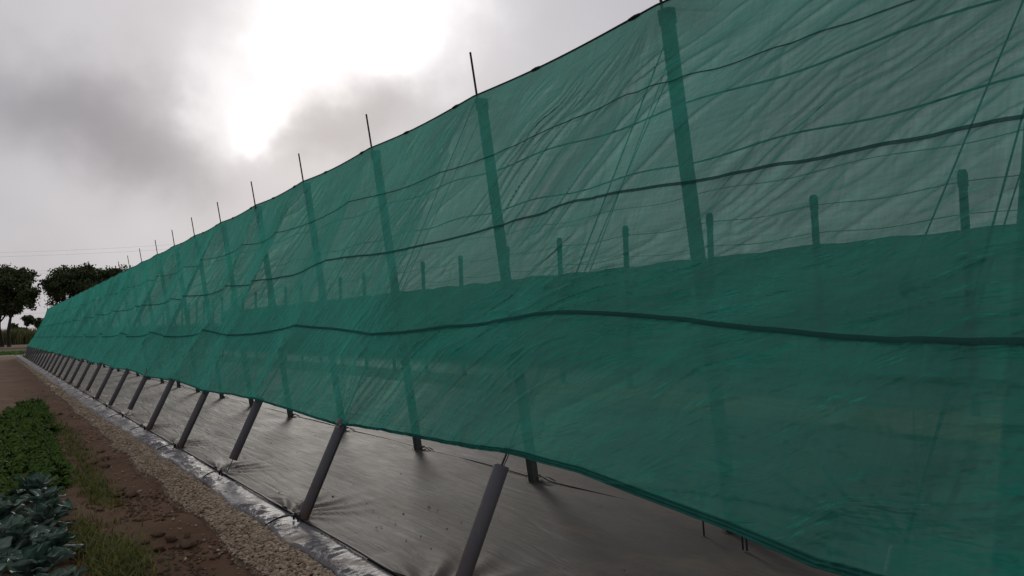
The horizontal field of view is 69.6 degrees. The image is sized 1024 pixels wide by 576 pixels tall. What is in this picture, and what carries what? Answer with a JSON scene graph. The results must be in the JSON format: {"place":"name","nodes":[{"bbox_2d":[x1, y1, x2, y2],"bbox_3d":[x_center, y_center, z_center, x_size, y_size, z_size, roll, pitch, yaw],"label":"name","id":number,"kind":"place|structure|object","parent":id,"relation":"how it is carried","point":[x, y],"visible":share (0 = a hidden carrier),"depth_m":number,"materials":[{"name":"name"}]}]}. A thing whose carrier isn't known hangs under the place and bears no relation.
{"place":"outdoors","nodes":[
{"label":"outdoors","id":0,"kind":"place"},
{"bbox_2d":[0,344,27,349],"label":"stubble field","id":1,"kind":"structure","parent":0,"point":[18,347],"depth_m":112.26,"materials":[{"name":"plant"}]},
{"bbox_2d":[0,266,35,346],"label":"broadleaf tree","id":2,"kind":"object","parent":1,"relation":"on","point":[1,320],"visible":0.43,"depth_m":121.78,"materials":[{"name":"green plant"}]},
{"bbox_2d":[0,263,48,346],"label":"broadleaf tree","id":3,"kind":"object","parent":1,"relation":"on","point":[20,281],"visible":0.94,"depth_m":121.04,"materials":[{"name":"green plant"}]},
{"bbox_2d":[37,264,97,306],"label":"broadleaf tree","id":4,"kind":"object","parent":1,"relation":"on","point":[60,282],"visible":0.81,"depth_m":127.33,"materials":[{"name":"green plant"}]},
{"bbox_2d":[69,261,103,294],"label":"broadleaf tree","id":5,"kind":"object","parent":1,"relation":"on","point":[89,268],"visible":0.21,"depth_m":131.59,"materials":[{"name":"green plant"}]},
{"bbox_2d":[96,264,132,280],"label":"broadleaf tree","id":6,"kind":"object","parent":1,"relation":"on","point":[107,275],"visible":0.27,"depth_m":135.08,"materials":[{"name":"green plant"}]},
{"bbox_2d":[13,355,335,575],"bbox_3d":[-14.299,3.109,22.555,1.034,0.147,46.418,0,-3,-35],"label":"gravel","id":7,"kind":"structure","parent":0,"point":[218,510],"depth_m":6.76,"materials":[{"name":"gravel"}]},
{"bbox_2d":[16,354,840,575],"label":"weed membrane","id":8,"kind":"object","parent":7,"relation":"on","point":[542,527],"visible":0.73,"depth_m":6.58,"materials":[{"name":"plastic"}]},
{"bbox_2d":[21,355,402,575],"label":"hold down cord","id":9,"kind":"object","parent":8,"relation":"on","point":[342,542],"visible":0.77,"depth_m":6.46,"materials":[{"name":"plastic"}]},
{"bbox_2d":[76,359,635,501],"bbox_3d":[-17.294,3.582,32.305,0.043,0.041,77.000,0,-3,-35],"label":"ground wire","id":10,"kind":"object","parent":8,"relation":"on","point":[442,453],"visible":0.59,"depth_m":8.54,"materials":[{"name":"metal"}]},
{"bbox_2d":[232,427,624,575],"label":"dirt crumbs","id":11,"kind":"object","parent":8,"relation":"on","point":[403,513],"visible":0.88,"depth_m":6.29,"materials":[{"name":"soil"}]},
{"bbox_2d":[0,344,404,575],"bbox_3d":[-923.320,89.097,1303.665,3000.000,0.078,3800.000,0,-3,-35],"label":"soil","id":12,"kind":"structure","parent":0,"point":[16,379],"depth_m":7.31,"materials":[{"name":"soil"}]},
{"bbox_2d":[0,484,6,500],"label":"cabbage plant","id":13,"kind":"object","parent":12,"relation":"on","point":[2,495],"visible":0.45,"depth_m":7.07,"materials":[{"name":"green plant"}]},
{"bbox_2d":[0,563,8,575],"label":"cabbage plant","id":14,"kind":"object","parent":12,"relation":"on","point":[3,566],"visible":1,"depth_m":4.56,"materials":[{"name":"green plant"}]},
{"bbox_2d":[0,426,9,434],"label":"curly leaf plant","id":15,"kind":"object","parent":12,"relation":"on","point":[2,430],"visible":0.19,"depth_m":12.28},
{"bbox_2d":[0,438,11,444],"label":"curly leaf plant","id":16,"kind":"object","parent":12,"relation":"on","point":[6,441],"visible":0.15,"depth_m":11.18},
{"bbox_2d":[0,536,12,563],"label":"cabbage plant","id":17,"kind":"object","parent":12,"relation":"on","point":[5,542],"visible":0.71,"depth_m":5.23,"materials":[{"name":"green plant"}]},
{"bbox_2d":[0,414,15,419],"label":"curly leaf plant","id":18,"kind":"object","parent":12,"relation":"on","point":[9,417],"visible":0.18,"depth_m":14.36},
{"bbox_2d":[0,436,16,441],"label":"curly leaf plant","id":19,"kind":"object","parent":12,"relation":"on","point":[7,439],"visible":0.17,"depth_m":11.50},
{"bbox_2d":[0,461,18,472],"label":"curly leaf plant","id":20,"kind":"object","parent":12,"relation":"on","point":[7,466],"visible":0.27,"depth_m":9.07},
{"bbox_2d":[0,431,18,438],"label":"curly leaf plant","id":21,"kind":"object","parent":12,"relation":"on","point":[10,435],"visible":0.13,"depth_m":11.71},
{"bbox_2d":[0,454,22,466],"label":"curly leaf plant","id":22,"kind":"object","parent":12,"relation":"on","point":[5,462],"visible":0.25,"depth_m":9.37,"materials":[{"name":"plant"}]},
{"bbox_2d":[0,467,22,476],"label":"curly leaf plant","id":23,"kind":"object","parent":12,"relation":"on","point":[9,472],"visible":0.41,"depth_m":8.80,"materials":[{"name":"plant"}]},
{"bbox_2d":[1,407,22,412],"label":"curly leaf plant","id":24,"kind":"object","parent":12,"relation":"on","point":[8,409],"visible":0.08,"depth_m":15.66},
{"bbox_2d":[0,482,23,499],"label":"curly leaf plant","id":25,"kind":"object","parent":12,"relation":"on","point":[7,489],"visible":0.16,"depth_m":7.63,"materials":[{"name":"plant"}]},
{"bbox_2d":[0,447,23,457],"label":"curly leaf plant","id":26,"kind":"object","parent":12,"relation":"on","point":[5,453],"visible":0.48,"depth_m":9.98,"materials":[{"name":"plant"}]},
{"bbox_2d":[1,471,24,480],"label":"curly leaf plant","id":27,"kind":"object","parent":12,"relation":"on","point":[7,476],"visible":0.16,"depth_m":8.40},
{"bbox_2d":[0,498,26,519],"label":"cabbage plant","id":28,"kind":"object","parent":12,"relation":"on","point":[7,507],"visible":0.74,"depth_m":6.51,"materials":[{"name":"green plant"}]},
{"bbox_2d":[0,475,26,492],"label":"curly leaf plant","id":29,"kind":"object","parent":12,"relation":"on","point":[5,481],"visible":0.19,"depth_m":7.86,"materials":[{"name":"plant"}]},
{"bbox_2d":[6,423,27,432],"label":"curly leaf plant","id":30,"kind":"object","parent":12,"relation":"on","point":[14,428],"visible":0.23,"depth_m":12.61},
{"bbox_2d":[11,411,27,417],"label":"curly leaf plant","id":31,"kind":"object","parent":12,"relation":"on","point":[21,414],"visible":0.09,"depth_m":14.55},
{"bbox_2d":[14,399,29,406],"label":"curly leaf plant","id":32,"kind":"object","parent":12,"relation":"on","point":[18,402],"visible":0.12,"depth_m":17.53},
{"bbox_2d":[0,514,50,553],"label":"cabbage plant","id":33,"kind":"object","parent":12,"relation":"on","point":[19,529],"visible":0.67,"depth_m":5.64,"materials":[{"name":"green plant"}]},
{"bbox_2d":[13,431,37,442],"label":"curly leaf plant","id":34,"kind":"object","parent":12,"relation":"on","point":[28,434],"visible":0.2,"depth_m":11.64,"materials":[{"name":"plant"}]},
{"bbox_2d":[0,349,53,355],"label":"grass verge","id":35,"kind":"object","parent":12,"relation":"on","point":[13,350],"depth_m":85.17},
{"bbox_2d":[19,402,35,408],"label":"curly leaf plant","id":36,"kind":"object","parent":12,"relation":"on","point":[25,405],"visible":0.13,"depth_m":16.72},
{"bbox_2d":[17,443,38,455],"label":"curly leaf plant","id":37,"kind":"object","parent":12,"relation":"on","point":[28,449],"visible":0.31,"depth_m":10.40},
{"bbox_2d":[18,461,38,472],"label":"curly leaf plant","id":38,"kind":"object","parent":12,"relation":"on","point":[24,467],"visible":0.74,"depth_m":9.10,"materials":[{"name":"plant"}]},
{"bbox_2d":[22,411,36,417],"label":"curly leaf plant","id":39,"kind":"object","parent":12,"relation":"on","point":[33,413],"visible":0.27,"depth_m":14.92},
{"bbox_2d":[6,472,59,503],"bbox_3d":[-4.865,2.043,7.447,0.460,0.314,0.435,-2,-3,1],"label":"cabbage plant","id":40,"kind":"object","parent":12,"relation":"on","point":[35,480],"visible":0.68,"depth_m":7.43,"materials":[{"name":"green plant"}]},
{"bbox_2d":[29,398,42,403],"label":"curly leaf plant","id":41,"kind":"object","parent":12,"relation":"on","point":[39,400],"visible":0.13,"depth_m":17.61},
{"bbox_2d":[28,417,45,423],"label":"curly leaf plant","id":42,"kind":"object","parent":12,"relation":"on","point":[36,420],"visible":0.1,"depth_m":13.51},
{"bbox_2d":[27,421,49,427],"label":"curly leaf plant","id":43,"kind":"object","parent":12,"relation":"on","point":[34,425],"visible":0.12,"depth_m":12.81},
{"bbox_2d":[2,541,76,575],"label":"cabbage plant","id":44,"kind":"object","parent":12,"relation":"on","point":[33,559],"visible":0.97,"depth_m":4.95,"materials":[{"name":"green plant"}]},
{"bbox_2d":[27,463,55,474],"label":"curly leaf plant","id":45,"kind":"object","parent":12,"relation":"on","point":[37,469],"visible":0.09,"depth_m":8.66,"materials":[{"name":"plant"}]},
{"bbox_2d":[15,486,72,512],"bbox_3d":[-4.375,2.023,6.947,0.461,0.272,0.406,-1,-3,-19],"label":"cabbage plant","id":46,"kind":"object","parent":12,"relation":"on","point":[51,493],"visible":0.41,"depth_m":6.90,"materials":[{"name":"green plant"}]},
{"bbox_2d":[24,475,65,493],"bbox_3d":[-4.983,2.111,7.819,0.374,0.223,0.394,-2,-3,3],"label":"curly leaf plant","id":47,"kind":"object","parent":12,"relation":"on","point":[55,484],"visible":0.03,"depth_m":7.89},
{"bbox_2d":[37,413,54,421],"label":"curly leaf plant","id":48,"kind":"object","parent":12,"relation":"on","point":[45,416],"visible":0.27,"depth_m":14.40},
{"bbox_2d":[40,417,52,423],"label":"curly leaf plant","id":49,"kind":"object","parent":12,"relation":"on","point":[47,421],"visible":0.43,"depth_m":13.85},
{"bbox_2d":[38,411,56,418],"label":"curly leaf plant","id":50,"kind":"object","parent":12,"relation":"on","point":[51,414],"visible":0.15,"depth_m":14.78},
{"bbox_2d":[22,498,73,528],"bbox_3d":[-4.031,1.965,6.300,0.411,0.310,0.434,-2,-3,5],"label":"cabbage plant","id":51,"kind":"object","parent":12,"relation":"on","point":[45,513],"visible":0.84,"depth_m":6.27,"materials":[{"name":"green plant"}]},
{"bbox_2d":[36,434,60,444],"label":"curly leaf plant","id":52,"kind":"object","parent":12,"relation":"on","point":[45,439],"visible":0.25,"depth_m":11.19,"materials":[{"name":"plant"}]},
{"bbox_2d":[33,440,63,452],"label":"curly leaf plant","id":53,"kind":"object","parent":12,"relation":"on","point":[39,446],"visible":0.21,"depth_m":10.52,"materials":[{"name":"plant"}]},
{"bbox_2d":[36,423,63,433],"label":"curly leaf plant","id":54,"kind":"object","parent":12,"relation":"on","point":[52,427],"visible":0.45,"depth_m":12.64,"materials":[{"name":"plant"}]},
{"bbox_2d":[37,455,62,462],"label":"curly leaf plant","id":55,"kind":"object","parent":12,"relation":"on","point":[50,459],"visible":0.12,"depth_m":9.34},
{"bbox_2d":[38,458,74,471],"bbox_3d":[-5.618,2.188,9.048,0.412,0.217,0.394,-5,-5,-3],"label":"curly leaf plant","id":56,"kind":"object","parent":12,"relation":"on","point":[63,464],"visible":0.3,"depth_m":9.05,"materials":[{"name":"plant"}]},
{"bbox_2d":[30,526,84,573],"bbox_3d":[-3.450,1.934,5.435,0.428,0.272,0.548,-4,-1,-16],"label":"cabbage plant","id":57,"kind":"object","parent":12,"relation":"on","point":[59,537],"visible":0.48,"depth_m":5.50,"materials":[{"name":"green plant"}]},
{"bbox_2d":[40,463,79,480],"bbox_3d":[-5.206,2.150,8.473,0.397,0.239,0.419,-2,-3,11],"label":"curly leaf plant","id":58,"kind":"object","parent":12,"relation":"on","point":[57,471],"visible":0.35,"depth_m":8.45,"materials":[{"name":"plant"}]},
{"bbox_2d":[34,566,87,575],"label":"cabbage plant","id":59,"kind":"object","parent":12,"relation":"on","point":[70,571],"visible":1,"depth_m":4.62,"materials":[{"name":"green plant"}]},
{"bbox_2d":[50,475,76,489],"bbox_3d":[-4.990,2.140,8.132,0.314,0.179,0.298,-1,-3,-16],"label":"curly leaf plant","id":60,"kind":"object","parent":12,"relation":"on","point":[67,482],"visible":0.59,"depth_m":8.13,"materials":[{"name":"plant"}]},
{"bbox_2d":[99,463,109,467],"bbox_3d":[-5.252,2.296,9.507,0.113,0.078,0.118,-3,-3,19],"label":"soil clod","id":61,"kind":"object","parent":12,"relation":"on","point":[104,465],"visible":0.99,"depth_m":9.48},
{"bbox_2d":[114,491,125,497],"bbox_3d":[-4.092,2.155,7.683,0.133,0.061,0.119,0,-3,-35],"label":"soil clod","id":62,"kind":"object","parent":12,"relation":"on","point":[119,494],"visible":0.89,"depth_m":7.66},
{"bbox_2d":[50,416,193,575],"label":"weeds","id":63,"kind":"object","parent":12,"relation":"on","point":[120,551],"visible":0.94,"depth_m":6.02,"materials":[{"name":"green plant"}]},
{"bbox_2d":[125,491,137,497],"bbox_3d":[-3.936,2.137,7.626,0.131,0.072,0.123,0,-3,-35],"label":"soil clod","id":64,"kind":"object","parent":12,"relation":"on","point":[130,494],"visible":0.98,"depth_m":7.60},
{"bbox_2d":[141,539,149,544],"bbox_3d":[-2.930,2.034,5.886,0.069,0.048,0.066,0,-3,-35],"label":"soil clod","id":65,"kind":"object","parent":12,"relation":"on","point":[145,542],"visible":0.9,"depth_m":5.88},
{"bbox_2d":[150,532,165,537],"bbox_3d":[-2.918,2.034,6.075,0.117,0.049,0.075,0,-3,-35],"label":"soil clod","id":66,"kind":"object","parent":12,"relation":"on","point":[157,534],"visible":1,"depth_m":6.05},
{"bbox_2d":[153,545,164,551],"bbox_3d":[-2.738,2.030,5.715,0.093,0.066,0.100,0,-3,-35],"label":"soil clod","id":67,"kind":"object","parent":12,"relation":"on","point":[161,548],"visible":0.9,"depth_m":5.69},
{"bbox_2d":[155,240,183,386],"bbox_3d":[-9.910,0.830,21.370,0.752,4.418,0.426,-1,-3,-18],"label":"net post","id":68,"kind":"object","parent":12,"relation":"on","point":[178,384],"visible":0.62,"depth_m":21.30,"materials":[{"name":"grey metal"}]},
{"bbox_2d":[74,363,101,393],"bbox_3d":[-10.951,1.540,20.545,2.251,2.854,0.127,0,-3,-31],"label":"guy stay","id":69,"kind":"object","parent":68,"relation":"attached to","point":[90,383],"visible":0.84,"depth_m":20.14,"materials":[{"name":"metal"}]},
{"bbox_2d":[164,534,177,542],"bbox_3d":[-2.753,2.031,5.955,0.097,0.086,0.087,0,-3,-35],"label":"soil clod","id":70,"kind":"object","parent":12,"relation":"on","point":[169,538],"visible":1,"depth_m":5.93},
{"bbox_2d":[184,532,190,537],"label":"soil clod","id":71,"kind":"object","parent":12,"relation":"on","point":[186,535],"visible":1,"depth_m":6.06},
{"bbox_2d":[179,540,195,548],"bbox_3d":[-2.562,2.020,5.815,0.111,0.053,0.206,0,-3,-35],"label":"soil clod","id":72,"kind":"object","parent":12,"relation":"on","point":[185,544],"visible":1,"depth_m":5.78,"materials":[{"name":"soil"}]},
{"bbox_2d":[191,217,227,397],"bbox_3d":[-7.087,0.561,17.275,0.778,4.415,0.448,0,-3,-35],"label":"net post","id":73,"kind":"object","parent":12,"relation":"on","point":[221,396],"visible":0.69,"depth_m":17.27,"materials":[{"name":"grey metal"}]},
{"bbox_2d":[95,369,129,406],"bbox_3d":[-8.128,1.274,16.573,2.242,2.854,0.137,0,-3,-32],"label":"guy stay","id":74,"kind":"object","parent":73,"relation":"attached to","point":[118,387],"visible":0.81,"depth_m":16.16,"materials":[{"name":"metal"}]},
{"bbox_2d":[217,202,253,405],"bbox_3d":[-5.688,0.428,15.299,0.778,4.415,0.448,0,-3,-35],"label":"net post","id":75,"kind":"object","parent":12,"relation":"on","point":[251,401],"visible":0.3,"depth_m":15.32,"materials":[{"name":"grey metal"}]},
{"bbox_2d":[108,368,147,417],"bbox_3d":[-6.788,0.836,14.597,2.151,3.467,0.152,0,-3,-35],"label":"guy stay","id":76,"kind":"object","parent":75,"relation":"attached to","point":[137,393],"visible":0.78,"depth_m":14.18,"materials":[{"name":"metal"}]},
{"bbox_2d":[24,0,1023,575],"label":"green net","id":77,"kind":"object","parent":75,"relation":"hanging from","point":[750,270],"visible":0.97,"depth_m":3.93,"materials":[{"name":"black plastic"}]},
{"bbox_2d":[250,181,298,416],"bbox_3d":[-4.280,0.294,13.293,0.778,4.415,0.448,0,-3,-35],"label":"net post","id":78,"kind":"object","parent":12,"relation":"on","point":[290,413],"visible":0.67,"depth_m":13.32,"materials":[{"name":"grey metal"}]},
{"bbox_2d":[131,379,174,429],"bbox_3d":[-5.292,1.007,12.593,2.214,2.854,0.127,0,-3,-31],"label":"guy stay","id":79,"kind":"object","parent":78,"relation":"attached to","point":[159,406],"visible":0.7,"depth_m":12.18,"materials":[{"name":"metal"}]},
{"bbox_2d":[298,153,353,430],"bbox_3d":[-2.863,0.160,11.307,0.778,4.415,0.448,0,-3,-35],"label":"net post","id":80,"kind":"object","parent":12,"relation":"on","point":[303,181],"visible":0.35,"depth_m":11.20,"materials":[{"name":"grey metal"}]},
{"bbox_2d":[157,388,208,449],"bbox_3d":[-3.956,0.569,10.610,2.138,3.467,0.137,0,-3,-33],"label":"guy stay","id":81,"kind":"object","parent":80,"relation":"attached to","point":[192,419],"visible":0.87,"depth_m":10.18,"materials":[{"name":"metal"}]},
{"bbox_2d":[365,114,432,449],"bbox_3d":[-1.448,0.026,9.331,0.778,4.415,0.448,0,-4,-35],"label":"net post","id":82,"kind":"object","parent":12,"relation":"on","point":[417,444],"visible":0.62,"depth_m":9.35,"materials":[{"name":"grey metal"}]},
{"bbox_2d":[203,400,262,476],"bbox_3d":[-2.503,0.472,8.606,2.107,3.390,0.127,0,-3,-31],"label":"guy stay","id":83,"kind":"object","parent":82,"relation":"attached to","point":[245,430],"visible":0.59,"depth_m":8.21,"materials":[{"name":"metal"}]},
{"bbox_2d":[469,52,555,481],"bbox_3d":[-0.033,-0.108,7.333,0.778,4.415,0.448,0,-3,-35],"label":"net post","id":84,"kind":"object","parent":12,"relation":"on","point":[532,472],"visible":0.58,"depth_m":7.36,"materials":[{"name":"grey metal"}]},
{"bbox_2d":[265,418,346,525],"bbox_3d":[-1.149,0.069,6.563,2.089,3.926,0.167,0,-3,-30],"label":"guy stay","id":85,"kind":"object","parent":84,"relation":"attached to","point":[321,473],"visible":0.88,"depth_m":6.20,"materials":[{"name":"metal"}]},
{"bbox_3d":[1.377,-0.241,5.343,0.778,4.415,0.448,0,-3,-35],"label":"net post","id":86,"kind":"object","parent":12,"relation":"on","visible":0},
{"bbox_2d":[455,454,508,575],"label":"guy stay","id":87,"kind":"object","parent":86,"relation":"attached to","point":[481,524],"visible":0.8,"depth_m":4.24,"materials":[{"name":"metal"}]},
{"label":"net post","id":88,"kind":"object","parent":12,"relation":"on","visible":0},
{"bbox_2d":[86,365,112,399],"bbox_3d":[-9.556,1.101,18.557,2.087,3.467,0.134,0,-3,-31],"label":"guy stay","id":89,"kind":"object","parent":88,"relation":"attached to","point":[104,382],"visible":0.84,"depth_m":18.15,"materials":[{"name":"metal"}]},
{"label":"net post","id":90,"kind":"object","parent":12,"relation":"on","visible":0},
{"bbox_2d":[68,361,91,387],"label":"guy stay","id":91,"kind":"object","parent":90,"relation":"attached to","point":[83,375],"visible":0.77,"depth_m":22.13,"materials":[{"name":"metal"}]},
{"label":"net post","id":92,"kind":"object","parent":12,"relation":"on","visible":0},
{"bbox_2d":[60,358,83,383],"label":"guy stay","id":93,"kind":"object","parent":92,"relation":"attached to","point":[76,371],"visible":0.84,"depth_m":24.12,"materials":[{"name":"metal"}]},
{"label":"net post","id":94,"kind":"object","parent":12,"relation":"on","visible":0},
{"bbox_2d":[57,357,75,379],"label":"guy stay","id":95,"kind":"object","parent":94,"relation":"attached to","point":[69,368],"visible":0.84,"depth_m":26.12,"materials":[{"name":"metal"}]},
{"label":"net post","id":96,"kind":"object","parent":12,"relation":"on","visible":0},
{"bbox_2d":[52,356,69,376],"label":"guy stay","id":97,"kind":"object","parent":96,"relation":"attached to","point":[64,366],"visible":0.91,"depth_m":28.11,"materials":[{"name":"metal"}]},
{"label":"net post","id":98,"kind":"object","parent":12,"relation":"on","visible":0},
{"bbox_2d":[48,354,64,374],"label":"guy stay","id":99,"kind":"object","parent":98,"relation":"attached to","point":[58,365],"visible":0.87,"depth_m":30.09,"materials":[{"name":"metal"}]},
{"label":"net post","id":100,"kind":"object","parent":12,"relation":"on","visible":0},
{"bbox_2d":[45,354,60,371],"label":"guy stay","id":101,"kind":"object","parent":100,"relation":"attached to","point":[55,362],"visible":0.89,"depth_m":32.09,"materials":[{"name":"metal"}]},
{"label":"net post","id":102,"kind":"object","parent":12,"relation":"on","visible":0},
{"bbox_2d":[41,353,55,369],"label":"guy stay","id":103,"kind":"object","parent":102,"relation":"attached to","point":[50,362],"visible":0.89,"depth_m":34.08,"materials":[{"name":"metal"}]},
{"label":"net post","id":104,"kind":"object","parent":12,"relation":"on","visible":0},
{"bbox_2d":[38,352,52,367],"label":"guy stay","id":105,"kind":"object","parent":104,"relation":"attached to","point":[47,360],"visible":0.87,"depth_m":36.06,"materials":[{"name":"metal"}]},
{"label":"net post","id":106,"kind":"object","parent":12,"relation":"on","visible":0},
{"bbox_2d":[34,352,48,366],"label":"guy stay","id":107,"kind":"object","parent":106,"relation":"attached to","point":[44,359],"visible":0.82,"depth_m":38.06,"materials":[{"name":"metal"}]},
{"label":"net post","id":108,"kind":"object","parent":12,"relation":"on","visible":0},
{"bbox_2d":[33,351,46,364],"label":"guy stay","id":109,"kind":"object","parent":108,"relation":"attached to","point":[44,353],"visible":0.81,"depth_m":40.05,"materials":[{"name":"metal"}]},
{"bbox_2d":[0,0,663,329],"label":"sky","id":110,"kind":"structure","parent":0,"point":[123,123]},
{"label":"crop ground","id":111,"kind":"structure","parent":0,"visible":0},
{"bbox_2d":[10,323,18,330],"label":"tree","id":112,"kind":"object","parent":111,"relation":"on","point":[13,325],"visible":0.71,"depth_m":272.76,"materials":[{"name":"green plant"}]},
{"bbox_2d":[1,327,37,344],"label":"tall crop","id":113,"kind":"object","parent":111,"relation":"on","point":[19,336],"visible":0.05,"depth_m":155.49,"materials":[{"name":"green plant"}]},
{"bbox_2d":[21,315,37,330],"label":"tree","id":114,"kind":"object","parent":111,"relation":"on","point":[28,320],"visible":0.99,"depth_m":162.56,"materials":[{"name":"green plant"}]},
{"bbox_2d":[34,317,43,328],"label":"tree","id":115,"kind":"object","parent":111,"relation":"on","point":[38,322],"visible":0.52,"depth_m":167.75,"materials":[{"name":"green plant"}]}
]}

